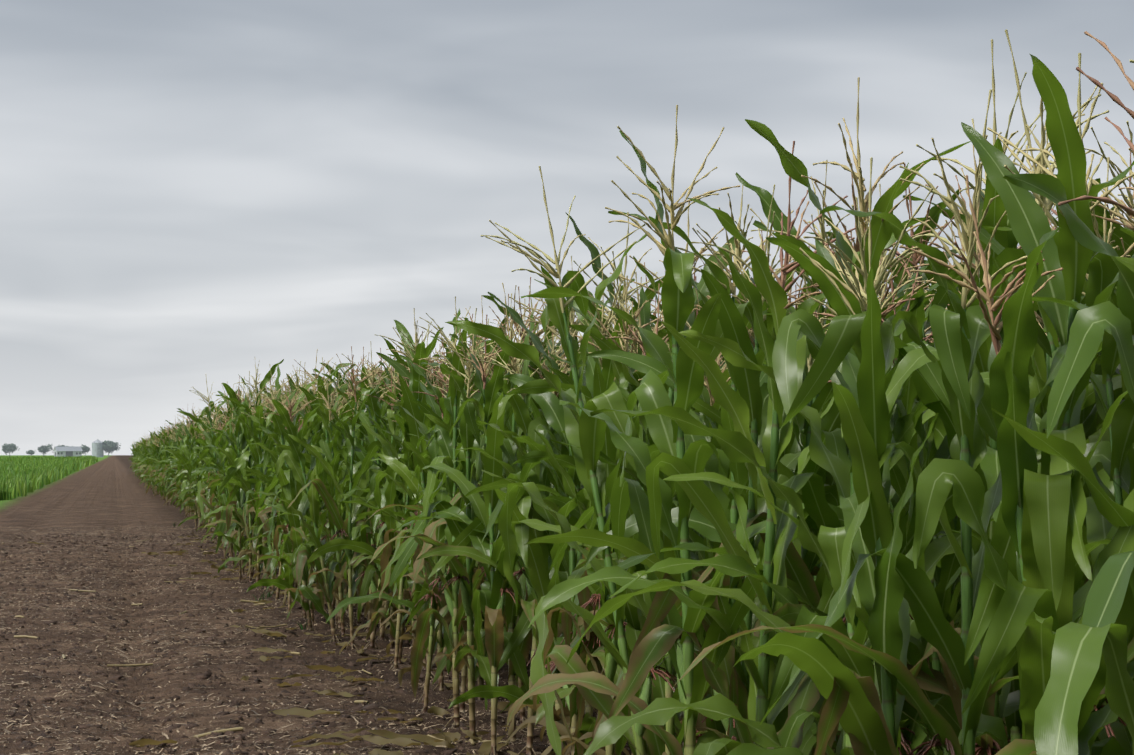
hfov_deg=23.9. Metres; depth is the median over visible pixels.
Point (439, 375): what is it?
corn plant
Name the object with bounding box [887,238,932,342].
corn plant
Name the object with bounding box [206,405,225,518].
corn plant
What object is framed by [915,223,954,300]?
corn plant
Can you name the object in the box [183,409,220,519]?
corn plant
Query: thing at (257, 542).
corn plant
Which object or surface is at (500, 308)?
corn plant
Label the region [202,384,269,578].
corn plant
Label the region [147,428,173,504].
corn plant
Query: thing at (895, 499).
corn plant
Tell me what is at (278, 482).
corn plant
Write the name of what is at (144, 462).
corn plant
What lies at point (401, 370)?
corn plant
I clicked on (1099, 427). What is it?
corn plant
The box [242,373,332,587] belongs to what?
corn plant
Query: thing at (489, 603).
corn plant
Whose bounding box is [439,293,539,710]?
corn plant
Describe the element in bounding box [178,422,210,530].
corn plant
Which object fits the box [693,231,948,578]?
corn plant
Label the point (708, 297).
corn plant
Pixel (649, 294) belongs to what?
corn plant
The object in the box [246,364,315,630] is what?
corn plant
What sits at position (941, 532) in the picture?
corn plant
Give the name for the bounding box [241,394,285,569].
corn plant
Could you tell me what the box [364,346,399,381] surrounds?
corn plant
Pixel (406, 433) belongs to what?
corn plant
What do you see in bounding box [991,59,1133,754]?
corn plant
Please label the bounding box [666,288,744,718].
corn plant
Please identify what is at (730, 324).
corn plant
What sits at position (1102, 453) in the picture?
corn plant
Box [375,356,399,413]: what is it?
corn plant
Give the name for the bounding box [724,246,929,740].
corn plant
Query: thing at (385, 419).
corn plant
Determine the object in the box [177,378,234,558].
corn plant
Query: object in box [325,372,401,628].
corn plant
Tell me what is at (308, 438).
corn plant
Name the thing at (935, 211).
corn plant
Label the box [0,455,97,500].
crop field
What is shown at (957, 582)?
corn plant
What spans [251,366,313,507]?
corn plant
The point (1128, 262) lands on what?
corn plant
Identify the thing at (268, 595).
track weeds
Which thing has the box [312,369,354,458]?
corn plant
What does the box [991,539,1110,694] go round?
corn plant
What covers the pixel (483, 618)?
corn plant
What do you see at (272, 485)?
corn plant
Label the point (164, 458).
corn plant
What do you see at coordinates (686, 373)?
corn plant
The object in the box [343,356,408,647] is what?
corn plant
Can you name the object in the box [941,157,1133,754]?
corn plant
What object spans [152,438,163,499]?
corn plant
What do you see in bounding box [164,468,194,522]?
corn plant
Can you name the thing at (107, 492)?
ground
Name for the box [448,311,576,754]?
corn plant
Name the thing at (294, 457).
corn plant
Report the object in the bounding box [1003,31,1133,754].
corn plant
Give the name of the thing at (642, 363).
corn plant
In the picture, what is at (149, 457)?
corn plant
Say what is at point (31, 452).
tree
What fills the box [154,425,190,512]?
corn plant
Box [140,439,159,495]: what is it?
corn plant
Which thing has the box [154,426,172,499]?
corn plant
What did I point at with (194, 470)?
corn plant
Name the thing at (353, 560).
corn plant
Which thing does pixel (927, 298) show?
corn plant
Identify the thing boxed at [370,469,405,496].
corn plant
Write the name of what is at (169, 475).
corn plant
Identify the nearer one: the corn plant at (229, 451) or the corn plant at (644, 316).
the corn plant at (644, 316)
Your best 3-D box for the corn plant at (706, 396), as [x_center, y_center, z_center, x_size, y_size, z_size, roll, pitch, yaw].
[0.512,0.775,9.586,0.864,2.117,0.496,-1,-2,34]
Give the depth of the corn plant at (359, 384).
24.76 m
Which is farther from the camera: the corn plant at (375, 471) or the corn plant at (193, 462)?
the corn plant at (193, 462)
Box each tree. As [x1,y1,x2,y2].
[2,443,19,455]
[26,450,35,454]
[37,444,53,456]
[80,444,90,453]
[102,440,120,456]
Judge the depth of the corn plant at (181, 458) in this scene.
53.86 m
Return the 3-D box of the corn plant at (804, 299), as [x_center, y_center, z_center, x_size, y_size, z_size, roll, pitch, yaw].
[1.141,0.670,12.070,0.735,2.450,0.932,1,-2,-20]
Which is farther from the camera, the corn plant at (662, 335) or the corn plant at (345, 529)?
the corn plant at (345, 529)
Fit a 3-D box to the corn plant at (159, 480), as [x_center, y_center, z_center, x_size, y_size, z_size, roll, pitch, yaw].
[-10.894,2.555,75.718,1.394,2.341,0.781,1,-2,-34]
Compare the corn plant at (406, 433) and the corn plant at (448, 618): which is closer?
the corn plant at (448, 618)
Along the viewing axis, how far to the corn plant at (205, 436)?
50.95 m
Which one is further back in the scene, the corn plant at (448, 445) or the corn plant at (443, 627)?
the corn plant at (443, 627)
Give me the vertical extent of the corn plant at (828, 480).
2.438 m
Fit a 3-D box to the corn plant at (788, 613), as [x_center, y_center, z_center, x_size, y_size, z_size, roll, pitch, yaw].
[0.749,0.634,7.547,1.498,2.300,0.816,4,-7,-34]
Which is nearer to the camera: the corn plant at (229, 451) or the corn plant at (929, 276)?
the corn plant at (929, 276)
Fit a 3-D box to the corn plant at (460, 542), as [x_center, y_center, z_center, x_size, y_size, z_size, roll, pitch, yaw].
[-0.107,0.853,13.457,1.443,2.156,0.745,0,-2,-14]
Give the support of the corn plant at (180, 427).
on the ground
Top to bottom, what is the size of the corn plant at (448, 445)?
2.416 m
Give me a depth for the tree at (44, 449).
1863.11 m
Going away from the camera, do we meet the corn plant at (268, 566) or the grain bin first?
the corn plant at (268, 566)
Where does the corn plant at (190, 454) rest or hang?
on the ground
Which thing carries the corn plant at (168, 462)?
on the ground
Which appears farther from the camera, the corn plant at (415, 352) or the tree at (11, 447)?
the tree at (11, 447)
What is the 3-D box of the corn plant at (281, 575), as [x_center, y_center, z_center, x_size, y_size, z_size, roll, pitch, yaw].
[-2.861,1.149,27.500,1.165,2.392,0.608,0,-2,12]
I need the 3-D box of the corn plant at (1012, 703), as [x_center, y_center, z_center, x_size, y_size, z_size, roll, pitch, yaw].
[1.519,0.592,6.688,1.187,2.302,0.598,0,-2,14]
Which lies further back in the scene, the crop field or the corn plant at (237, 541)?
the crop field
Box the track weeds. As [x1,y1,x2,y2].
[173,522,309,629]
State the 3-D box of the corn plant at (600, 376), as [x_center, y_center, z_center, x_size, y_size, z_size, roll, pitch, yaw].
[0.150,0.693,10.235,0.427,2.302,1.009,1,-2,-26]
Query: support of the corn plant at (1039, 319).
on the ground
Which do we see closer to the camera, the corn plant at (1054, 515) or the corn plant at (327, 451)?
the corn plant at (1054, 515)
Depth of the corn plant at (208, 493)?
47.33 m
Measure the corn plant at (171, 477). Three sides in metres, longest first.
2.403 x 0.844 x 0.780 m
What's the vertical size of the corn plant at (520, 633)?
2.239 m
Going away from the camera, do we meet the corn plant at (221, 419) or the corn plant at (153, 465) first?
the corn plant at (221, 419)
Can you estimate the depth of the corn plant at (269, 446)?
23.91 m
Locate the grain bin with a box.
[92,439,103,456]
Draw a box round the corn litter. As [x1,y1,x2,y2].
[2,532,555,754]
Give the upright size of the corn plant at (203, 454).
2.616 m
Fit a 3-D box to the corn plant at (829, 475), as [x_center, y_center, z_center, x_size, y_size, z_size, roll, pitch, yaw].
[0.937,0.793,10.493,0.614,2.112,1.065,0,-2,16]
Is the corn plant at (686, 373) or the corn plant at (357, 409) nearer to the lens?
the corn plant at (686, 373)
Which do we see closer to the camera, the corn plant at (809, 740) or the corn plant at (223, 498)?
the corn plant at (809, 740)
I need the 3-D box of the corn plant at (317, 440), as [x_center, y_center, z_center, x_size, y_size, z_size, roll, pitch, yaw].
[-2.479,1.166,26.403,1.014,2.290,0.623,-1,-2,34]
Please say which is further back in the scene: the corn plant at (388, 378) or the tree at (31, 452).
the tree at (31, 452)
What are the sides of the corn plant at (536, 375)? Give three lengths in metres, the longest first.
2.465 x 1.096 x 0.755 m
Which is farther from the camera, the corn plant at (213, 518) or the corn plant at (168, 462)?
the corn plant at (168, 462)
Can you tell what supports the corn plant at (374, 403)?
on the ground
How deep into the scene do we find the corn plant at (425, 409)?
17.10 m
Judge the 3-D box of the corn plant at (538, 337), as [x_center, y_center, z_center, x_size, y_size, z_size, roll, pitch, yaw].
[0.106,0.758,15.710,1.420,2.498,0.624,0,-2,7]
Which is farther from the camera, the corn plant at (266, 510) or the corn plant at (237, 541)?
the corn plant at (237, 541)
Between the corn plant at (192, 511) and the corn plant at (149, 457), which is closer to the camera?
the corn plant at (192, 511)
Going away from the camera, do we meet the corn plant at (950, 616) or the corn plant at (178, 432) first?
the corn plant at (950, 616)
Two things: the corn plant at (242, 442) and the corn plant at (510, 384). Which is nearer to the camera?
the corn plant at (510, 384)
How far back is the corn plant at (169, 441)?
74.85 m
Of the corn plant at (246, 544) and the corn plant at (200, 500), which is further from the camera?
the corn plant at (200, 500)
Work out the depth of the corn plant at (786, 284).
11.14 m
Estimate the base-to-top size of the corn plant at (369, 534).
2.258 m
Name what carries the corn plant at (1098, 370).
on the ground
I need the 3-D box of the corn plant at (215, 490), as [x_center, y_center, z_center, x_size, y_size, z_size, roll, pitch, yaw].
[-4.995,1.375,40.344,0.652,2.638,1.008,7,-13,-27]
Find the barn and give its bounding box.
[53,446,81,456]
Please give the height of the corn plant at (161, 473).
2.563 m
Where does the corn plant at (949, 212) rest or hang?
on the ground
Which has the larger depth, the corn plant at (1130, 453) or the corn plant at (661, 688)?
the corn plant at (661, 688)
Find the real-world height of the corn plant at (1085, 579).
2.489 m
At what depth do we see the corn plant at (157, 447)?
89.16 m
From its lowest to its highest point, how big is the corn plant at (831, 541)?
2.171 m
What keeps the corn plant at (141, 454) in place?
on the ground
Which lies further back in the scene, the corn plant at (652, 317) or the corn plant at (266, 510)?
the corn plant at (266, 510)
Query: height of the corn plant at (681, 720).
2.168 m
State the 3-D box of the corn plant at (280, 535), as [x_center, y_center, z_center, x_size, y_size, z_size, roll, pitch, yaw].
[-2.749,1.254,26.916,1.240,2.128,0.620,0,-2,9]
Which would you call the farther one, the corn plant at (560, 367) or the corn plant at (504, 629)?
the corn plant at (560, 367)
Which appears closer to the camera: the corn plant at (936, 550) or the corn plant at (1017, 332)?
the corn plant at (1017, 332)
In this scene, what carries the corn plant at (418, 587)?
on the ground
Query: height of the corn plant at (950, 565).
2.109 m
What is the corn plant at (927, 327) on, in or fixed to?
on the ground
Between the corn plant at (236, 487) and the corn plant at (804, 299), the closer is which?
the corn plant at (804, 299)
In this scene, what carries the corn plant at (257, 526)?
on the ground
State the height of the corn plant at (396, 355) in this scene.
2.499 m
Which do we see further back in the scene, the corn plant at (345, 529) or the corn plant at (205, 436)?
the corn plant at (205, 436)
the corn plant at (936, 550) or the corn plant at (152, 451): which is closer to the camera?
the corn plant at (936, 550)
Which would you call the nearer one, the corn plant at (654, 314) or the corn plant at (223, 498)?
the corn plant at (654, 314)
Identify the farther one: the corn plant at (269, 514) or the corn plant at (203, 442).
the corn plant at (203, 442)
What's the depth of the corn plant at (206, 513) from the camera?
42.39 m
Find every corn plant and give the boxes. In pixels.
[133,440,149,488]
[135,435,149,482]
[136,443,147,481]
[138,443,151,488]
[139,432,155,489]
[140,438,149,486]
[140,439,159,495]
[145,428,161,478]
[145,429,169,499]
[145,438,158,493]
[146,439,164,498]
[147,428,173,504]
[150,436,158,479]
[151,423,175,505]
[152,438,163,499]
[154,419,184,493]
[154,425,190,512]
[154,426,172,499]
[154,431,172,505]
[155,436,179,507]
[156,420,182,465]
[157,408,204,529]
[161,428,176,505]
[162,426,175,506]
[162,427,181,492]
[162,430,176,491]
[163,422,189,517]
[164,417,189,515]
[164,434,182,488]
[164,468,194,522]
[165,428,182,508]
[166,407,202,529]
[166,409,202,516]
[172,422,189,516]
[174,430,196,508]
[176,421,205,477]
[176,426,201,526]
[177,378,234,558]
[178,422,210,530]
[179,426,193,509]
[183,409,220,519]
[184,426,210,531]
[185,425,212,528]
[189,412,225,502]
[189,455,215,531]
[192,383,237,554]
[194,406,219,521]
[196,416,247,565]
[196,423,233,544]
[199,376,266,580]
[201,405,225,534]
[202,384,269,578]
[202,407,227,531]
[203,397,225,538]
[203,408,226,532]
[203,409,232,556]
[204,406,236,534]
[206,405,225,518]
[207,377,258,579]
[208,371,261,582]
[208,391,237,530]
[210,429,253,559]
[211,406,251,573]
[213,416,248,568]
[216,386,271,586]
[218,385,285,563]
[219,359,283,589]
[229,391,266,576]
[234,385,275,500]
[238,397,314,604]
[240,381,288,561]
[240,388,286,593]
[241,390,284,579]
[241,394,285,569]
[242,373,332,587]
[244,373,309,599]
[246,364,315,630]
[247,405,269,574]
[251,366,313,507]
[252,391,311,612]
[253,371,285,516]
[253,378,327,617]
[253,379,370,641]
[254,388,343,622]
[257,370,353,608]
[257,377,369,636]
[259,361,311,595]
[262,389,328,608]
[264,381,296,397]
[268,355,380,579]
[270,381,325,574]
[271,349,354,612]
[277,361,354,611]
[282,382,327,583]
[287,346,389,649]
[290,379,366,623]
[294,357,366,628]
[300,362,370,616]
[307,327,443,664]
[311,347,389,623]
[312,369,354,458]
[315,336,408,640]
[325,372,360,617]
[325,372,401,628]
[326,357,448,690]
[327,341,402,640]
[327,366,359,568]
[328,361,410,624]
[332,377,440,648]
[335,371,394,632]
[340,417,415,656]
[342,348,402,622]
[342,398,367,617]
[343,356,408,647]
[344,331,446,590]
[349,343,445,622]
[354,374,477,690]
[355,416,399,536]
[360,360,399,629]
[361,378,438,669]
[363,314,472,671]
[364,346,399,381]
[365,318,499,712]
[369,308,443,681]
[369,308,525,740]
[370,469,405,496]
[372,356,443,641]
[373,331,525,700]
[374,316,508,632]
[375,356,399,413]
[376,324,450,609]
[376,336,490,702]
[376,359,445,670]
[379,296,510,728]
[386,334,484,712]
[392,333,566,754]
[394,315,538,754]
[400,351,447,396]
[402,350,443,608]
[411,283,567,742]
[417,277,564,721]
[424,286,560,723]
[430,350,451,434]
[431,296,519,700]
[433,380,498,685]
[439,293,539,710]
[445,166,819,754]
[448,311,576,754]
[451,344,528,726]
[457,264,666,552]
[459,364,506,710]
[463,212,750,754]
[467,356,565,689]
[468,294,528,667]
[474,298,579,464]
[476,285,577,635]
[480,256,615,754]
[487,270,634,754]
[496,326,613,754]
[500,352,569,742]
[503,335,597,710]
[505,105,844,754]
[505,202,747,754]
[511,284,725,754]
[512,300,662,754]
[515,335,600,673]
[524,184,839,754]
[527,141,924,754]
[533,263,704,754]
[534,276,706,754]
[551,185,890,735]
[566,77,1040,754]
[571,301,693,754]
[575,276,722,567]
[579,272,705,689]
[583,284,654,717]
[584,323,730,660]
[585,160,893,751]
[600,220,953,672]
[609,234,960,754]
[622,255,697,746]
[626,262,693,344]
[636,279,730,337]
[638,332,757,741]
[650,326,721,747]
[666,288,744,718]
[673,89,1083,754]
[692,163,946,745]
[692,258,750,582]
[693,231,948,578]
[694,231,835,752]
[694,240,904,517]
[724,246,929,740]
[727,197,961,754]
[733,157,938,754]
[736,268,929,754]
[748,259,824,331]
[757,163,1010,754]
[802,258,960,754]
[812,220,1120,754]
[812,262,964,576]
[825,249,957,484]
[826,471,833,484]
[834,184,958,748]
[873,145,1084,741]
[886,29,1133,748]
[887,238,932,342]
[893,39,1101,754]
[900,175,1133,754]
[901,246,1018,619]
[903,195,1057,603]
[905,269,933,403]
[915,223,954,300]
[924,251,1101,374]
[928,339,1008,739]
[936,335,1101,628]
[938,227,1055,535]
[938,354,1124,537]
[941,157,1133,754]
[945,140,1133,589]
[947,210,1122,426]
[961,53,1133,754]
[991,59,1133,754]
[991,121,1133,583]
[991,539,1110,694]
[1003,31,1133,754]
[1003,204,1133,717]
[1004,178,1118,738]
[1034,310,1103,428]
[1082,148,1133,493]
[1082,375,1121,433]
[1094,238,1133,741]
[1096,355,1119,373]
[1115,256,1133,271]
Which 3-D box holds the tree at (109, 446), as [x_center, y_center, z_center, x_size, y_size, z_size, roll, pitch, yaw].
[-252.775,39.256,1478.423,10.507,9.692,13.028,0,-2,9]
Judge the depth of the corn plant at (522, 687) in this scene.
14.02 m
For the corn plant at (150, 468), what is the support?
on the ground
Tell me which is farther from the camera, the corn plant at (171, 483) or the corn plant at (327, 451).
the corn plant at (171, 483)
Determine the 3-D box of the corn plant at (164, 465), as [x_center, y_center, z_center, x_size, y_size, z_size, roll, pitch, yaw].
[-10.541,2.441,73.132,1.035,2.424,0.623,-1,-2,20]
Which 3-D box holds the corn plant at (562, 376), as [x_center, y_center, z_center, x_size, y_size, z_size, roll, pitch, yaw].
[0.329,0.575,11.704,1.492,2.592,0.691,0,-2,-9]
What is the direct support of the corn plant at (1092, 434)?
on the ground
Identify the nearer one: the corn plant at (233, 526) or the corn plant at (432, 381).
the corn plant at (432, 381)
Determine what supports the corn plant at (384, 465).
on the ground
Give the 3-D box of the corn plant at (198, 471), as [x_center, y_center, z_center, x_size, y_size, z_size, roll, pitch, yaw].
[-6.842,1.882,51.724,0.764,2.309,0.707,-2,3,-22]
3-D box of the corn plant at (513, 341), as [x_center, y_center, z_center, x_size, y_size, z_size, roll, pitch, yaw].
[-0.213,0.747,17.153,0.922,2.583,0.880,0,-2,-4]
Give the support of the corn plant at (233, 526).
on the ground
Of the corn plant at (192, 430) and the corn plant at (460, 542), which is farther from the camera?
the corn plant at (192, 430)
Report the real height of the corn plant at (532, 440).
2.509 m
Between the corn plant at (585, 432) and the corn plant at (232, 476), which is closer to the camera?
the corn plant at (585, 432)
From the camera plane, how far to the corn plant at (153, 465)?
91.35 m
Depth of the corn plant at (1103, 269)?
5.92 m
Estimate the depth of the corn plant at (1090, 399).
8.10 m
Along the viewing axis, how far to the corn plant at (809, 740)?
8.44 m
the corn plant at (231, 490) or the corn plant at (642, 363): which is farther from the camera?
the corn plant at (231, 490)
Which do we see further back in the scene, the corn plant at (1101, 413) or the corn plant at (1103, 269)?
the corn plant at (1101, 413)
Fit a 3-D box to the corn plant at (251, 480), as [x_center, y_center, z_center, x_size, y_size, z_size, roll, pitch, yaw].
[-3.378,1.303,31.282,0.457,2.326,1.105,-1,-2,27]
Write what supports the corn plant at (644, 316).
on the ground
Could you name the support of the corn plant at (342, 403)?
on the ground
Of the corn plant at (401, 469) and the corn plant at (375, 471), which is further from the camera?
the corn plant at (375, 471)
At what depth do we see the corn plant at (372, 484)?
20.30 m
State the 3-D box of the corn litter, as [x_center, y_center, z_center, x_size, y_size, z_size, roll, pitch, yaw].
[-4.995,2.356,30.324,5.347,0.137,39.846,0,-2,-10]
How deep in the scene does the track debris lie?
18.60 m
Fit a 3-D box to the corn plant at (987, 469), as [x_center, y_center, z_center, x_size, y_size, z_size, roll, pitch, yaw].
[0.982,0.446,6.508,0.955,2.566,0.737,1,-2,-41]
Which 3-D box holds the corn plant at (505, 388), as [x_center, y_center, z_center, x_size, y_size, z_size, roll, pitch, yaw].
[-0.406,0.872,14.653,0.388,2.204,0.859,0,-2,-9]
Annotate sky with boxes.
[0,0,1133,454]
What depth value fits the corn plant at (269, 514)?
32.15 m
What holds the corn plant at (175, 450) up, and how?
on the ground
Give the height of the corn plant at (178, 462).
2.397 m
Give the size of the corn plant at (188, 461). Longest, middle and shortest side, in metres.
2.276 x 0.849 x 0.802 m
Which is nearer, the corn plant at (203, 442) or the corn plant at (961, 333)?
the corn plant at (961, 333)
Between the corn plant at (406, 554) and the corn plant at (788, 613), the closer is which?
the corn plant at (788, 613)
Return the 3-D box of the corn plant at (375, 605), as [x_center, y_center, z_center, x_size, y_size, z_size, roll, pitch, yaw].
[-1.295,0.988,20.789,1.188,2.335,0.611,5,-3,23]
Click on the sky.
(192, 192)
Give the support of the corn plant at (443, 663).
on the ground
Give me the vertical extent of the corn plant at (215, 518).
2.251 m
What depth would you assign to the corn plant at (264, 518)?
29.01 m
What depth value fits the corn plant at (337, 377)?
25.95 m
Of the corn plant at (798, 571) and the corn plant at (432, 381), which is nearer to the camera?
the corn plant at (798, 571)
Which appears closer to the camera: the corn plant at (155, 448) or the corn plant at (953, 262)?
the corn plant at (953, 262)
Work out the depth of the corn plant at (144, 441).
115.84 m
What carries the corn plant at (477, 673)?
on the ground
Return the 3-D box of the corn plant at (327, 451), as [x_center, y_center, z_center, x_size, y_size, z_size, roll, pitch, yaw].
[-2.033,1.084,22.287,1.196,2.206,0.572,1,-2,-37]
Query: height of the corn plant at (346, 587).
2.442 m
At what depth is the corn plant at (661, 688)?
9.62 m
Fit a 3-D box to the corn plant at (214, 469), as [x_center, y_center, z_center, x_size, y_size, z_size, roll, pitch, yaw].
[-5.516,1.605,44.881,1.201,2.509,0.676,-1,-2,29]
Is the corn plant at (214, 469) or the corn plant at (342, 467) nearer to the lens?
the corn plant at (342, 467)
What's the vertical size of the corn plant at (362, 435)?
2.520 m
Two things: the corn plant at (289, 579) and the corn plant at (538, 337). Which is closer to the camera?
the corn plant at (538, 337)
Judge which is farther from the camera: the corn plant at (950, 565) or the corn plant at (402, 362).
the corn plant at (402, 362)
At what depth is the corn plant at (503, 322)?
18.15 m
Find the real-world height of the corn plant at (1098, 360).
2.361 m
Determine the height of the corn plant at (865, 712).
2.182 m
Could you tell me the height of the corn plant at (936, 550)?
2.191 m
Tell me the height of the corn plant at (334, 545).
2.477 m
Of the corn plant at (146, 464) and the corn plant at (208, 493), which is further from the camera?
the corn plant at (146, 464)
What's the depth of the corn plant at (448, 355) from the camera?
18.57 m
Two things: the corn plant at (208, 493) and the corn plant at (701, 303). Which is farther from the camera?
the corn plant at (208, 493)
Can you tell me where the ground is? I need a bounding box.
[0,455,631,754]
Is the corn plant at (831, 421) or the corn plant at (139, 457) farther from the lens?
the corn plant at (139, 457)
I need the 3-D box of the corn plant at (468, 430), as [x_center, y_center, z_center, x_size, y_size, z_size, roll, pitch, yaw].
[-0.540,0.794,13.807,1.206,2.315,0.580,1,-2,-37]
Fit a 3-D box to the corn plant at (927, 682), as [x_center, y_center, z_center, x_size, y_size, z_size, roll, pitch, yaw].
[1.220,0.548,7.494,0.483,2.434,1.171,-1,-2,35]
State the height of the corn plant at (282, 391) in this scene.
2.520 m
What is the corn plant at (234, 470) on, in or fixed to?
on the ground
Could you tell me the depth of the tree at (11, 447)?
1908.16 m
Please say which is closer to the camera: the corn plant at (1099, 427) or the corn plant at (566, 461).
the corn plant at (1099, 427)
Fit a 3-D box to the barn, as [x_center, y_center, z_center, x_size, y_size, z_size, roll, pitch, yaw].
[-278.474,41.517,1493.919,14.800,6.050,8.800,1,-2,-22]
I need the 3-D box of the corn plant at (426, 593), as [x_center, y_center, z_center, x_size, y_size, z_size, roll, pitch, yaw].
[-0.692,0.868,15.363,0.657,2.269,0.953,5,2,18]
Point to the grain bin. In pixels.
(97, 448)
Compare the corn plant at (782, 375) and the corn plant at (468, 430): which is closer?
the corn plant at (782, 375)
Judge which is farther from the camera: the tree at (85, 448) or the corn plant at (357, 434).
the tree at (85, 448)
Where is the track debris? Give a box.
[0,525,629,754]
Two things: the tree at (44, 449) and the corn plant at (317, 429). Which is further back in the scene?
the tree at (44, 449)
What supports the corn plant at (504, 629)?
on the ground
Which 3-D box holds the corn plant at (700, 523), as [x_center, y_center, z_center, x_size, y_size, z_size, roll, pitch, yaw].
[0.662,0.536,8.788,0.886,2.499,0.819,-2,6,-41]
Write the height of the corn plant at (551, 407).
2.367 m
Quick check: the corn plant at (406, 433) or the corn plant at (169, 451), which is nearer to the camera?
the corn plant at (406, 433)
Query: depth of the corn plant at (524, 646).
14.07 m
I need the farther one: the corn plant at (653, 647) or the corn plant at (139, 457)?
the corn plant at (139, 457)
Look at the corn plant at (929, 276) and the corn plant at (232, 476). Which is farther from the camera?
the corn plant at (232, 476)
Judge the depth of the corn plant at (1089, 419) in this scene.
7.59 m
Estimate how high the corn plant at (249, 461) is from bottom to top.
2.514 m
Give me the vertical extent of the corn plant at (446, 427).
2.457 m
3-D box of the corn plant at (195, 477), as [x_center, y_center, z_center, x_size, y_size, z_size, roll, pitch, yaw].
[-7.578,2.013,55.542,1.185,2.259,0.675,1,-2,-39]
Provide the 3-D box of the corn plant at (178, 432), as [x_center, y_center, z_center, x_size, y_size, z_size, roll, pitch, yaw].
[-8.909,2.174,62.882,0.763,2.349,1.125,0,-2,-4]
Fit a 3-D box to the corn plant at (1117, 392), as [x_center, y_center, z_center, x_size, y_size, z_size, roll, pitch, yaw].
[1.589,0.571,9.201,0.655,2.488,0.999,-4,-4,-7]
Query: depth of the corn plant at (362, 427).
23.80 m
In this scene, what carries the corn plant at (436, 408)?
on the ground
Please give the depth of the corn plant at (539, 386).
10.94 m
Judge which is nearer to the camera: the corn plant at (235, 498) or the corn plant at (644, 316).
the corn plant at (644, 316)
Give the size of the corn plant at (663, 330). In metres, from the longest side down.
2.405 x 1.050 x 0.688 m
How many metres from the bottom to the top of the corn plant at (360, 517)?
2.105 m
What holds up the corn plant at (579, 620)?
on the ground
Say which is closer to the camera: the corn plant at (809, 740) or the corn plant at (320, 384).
the corn plant at (809, 740)
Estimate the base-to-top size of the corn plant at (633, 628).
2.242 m
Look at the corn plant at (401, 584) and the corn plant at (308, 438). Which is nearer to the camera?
the corn plant at (401, 584)
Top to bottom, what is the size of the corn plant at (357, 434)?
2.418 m
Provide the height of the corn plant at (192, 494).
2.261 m
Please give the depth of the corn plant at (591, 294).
15.05 m
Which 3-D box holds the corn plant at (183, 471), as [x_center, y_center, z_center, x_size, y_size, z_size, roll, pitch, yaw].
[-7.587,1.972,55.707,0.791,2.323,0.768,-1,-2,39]
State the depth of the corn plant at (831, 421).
8.07 m

